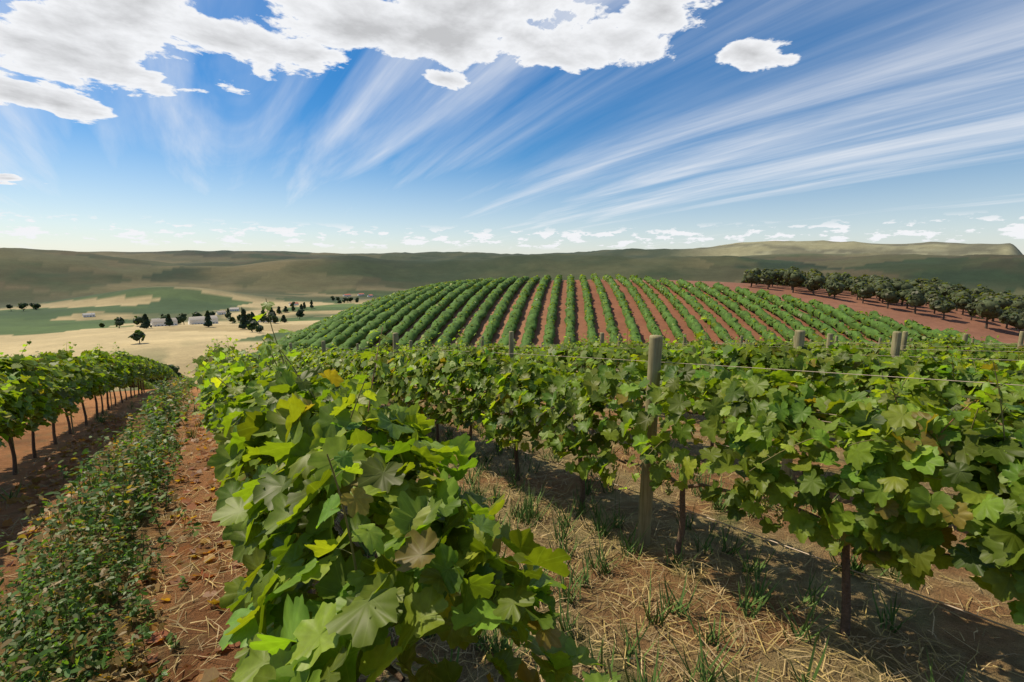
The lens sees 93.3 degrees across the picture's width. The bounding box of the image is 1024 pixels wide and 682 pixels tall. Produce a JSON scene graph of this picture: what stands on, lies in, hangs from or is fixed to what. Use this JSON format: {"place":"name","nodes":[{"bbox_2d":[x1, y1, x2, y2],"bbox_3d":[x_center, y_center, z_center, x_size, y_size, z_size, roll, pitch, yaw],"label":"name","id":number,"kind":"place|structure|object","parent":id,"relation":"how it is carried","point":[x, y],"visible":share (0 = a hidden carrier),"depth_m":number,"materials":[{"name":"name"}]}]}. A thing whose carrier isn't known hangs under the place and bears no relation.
{"place":"outdoors","nodes":[
{"label":"outdoors","id":0,"kind":"place"},
{"bbox_2d":[0,240,1023,681],"bbox_3d":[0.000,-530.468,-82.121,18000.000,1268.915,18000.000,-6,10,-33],"label":"ground","id":1,"kind":"structure","parent":0,"point":[64,290],"depth_m":8.39,"materials":[{"name":"brown soil"}]},
{"bbox_2d":[0,372,201,681],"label":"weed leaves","id":2,"kind":"object","parent":1,"relation":"on","point":[76,641],"visible":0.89,"depth_m":3.67,"materials":[{"name":"green plant"}]},
{"bbox_2d":[82,293,372,326],"bbox_3d":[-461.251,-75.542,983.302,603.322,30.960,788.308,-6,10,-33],"label":"buildings","id":3,"kind":"structure","parent":1,"relation":"on","point":[191,320],"depth_m":605.35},
{"bbox_2d":[31,400,840,593],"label":"grape clusters","id":4,"kind":"object","parent":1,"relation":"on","point":[668,491],"visible":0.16,"depth_m":4.20,"materials":[{"name":"green plant"}]},
{"bbox_2d":[0,376,1023,681],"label":"grass","id":5,"kind":"structure","parent":1,"relation":"on","point":[528,510],"depth_m":3.58,"materials":[{"name":"plant"}]},
{"bbox_2d":[0,301,1023,681],"bbox_3d":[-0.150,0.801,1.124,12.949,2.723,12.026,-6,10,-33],"label":"vine leaves","id":6,"kind":"object","parent":1,"relation":"on","point":[428,537],"visible":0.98,"depth_m":2.28,"materials":[{"name":"green plant"}]},
{"bbox_2d":[7,280,1020,681],"bbox_3d":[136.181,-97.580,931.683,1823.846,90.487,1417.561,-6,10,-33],"label":"trunks","id":7,"kind":"object","parent":1,"relation":"on","point":[845,618],"visible":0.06,"depth_m":4.54,"materials":[{"name":"brown plant"}]},
{"bbox_2d":[11,330,1023,547],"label":"trellis posts","id":8,"kind":"object","parent":1,"relation":"on","point":[898,343],"visible":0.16,"depth_m":4.43,"materials":[{"name":"grey wood"}]},
{"bbox_2d":[0,300,1023,681],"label":"vine shoots","id":9,"kind":"object","parent":8,"relation":"attached to","point":[286,360],"visible":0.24,"depth_m":2.79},
{"bbox_2d":[109,274,1001,389],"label":"rows","id":10,"kind":"object","parent":1,"relation":"on","point":[333,322],"visible":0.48,"depth_m":102.05,"materials":[{"name":"green plant"}]},
{"bbox_2d":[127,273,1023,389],"bbox_3d":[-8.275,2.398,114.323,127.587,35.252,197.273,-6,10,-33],"label":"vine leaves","id":11,"kind":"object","parent":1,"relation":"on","point":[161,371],"visible":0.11,"depth_m":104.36,"materials":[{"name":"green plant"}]},
{"bbox_2d":[0,0,1023,254],"label":"sky","id":12,"kind":"structure","parent":0,"point":[314,126],"materials":[{"name":"blue"}]},
{"bbox_2d":[6,266,1023,388],"bbox_3d":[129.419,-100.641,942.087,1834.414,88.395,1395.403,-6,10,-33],"label":"trees","id":13,"kind":"object","parent":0,"point":[989,305],"visible":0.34,"depth_m":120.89,"materials":[{"name":"green plant"}]},
{"bbox_2d":[289,343,1023,633],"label":"trellis wires","id":14,"kind":"object","parent":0,"point":[797,461],"visible":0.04,"depth_m":3.69,"materials":[{"name":"grey metal"}]}
]}

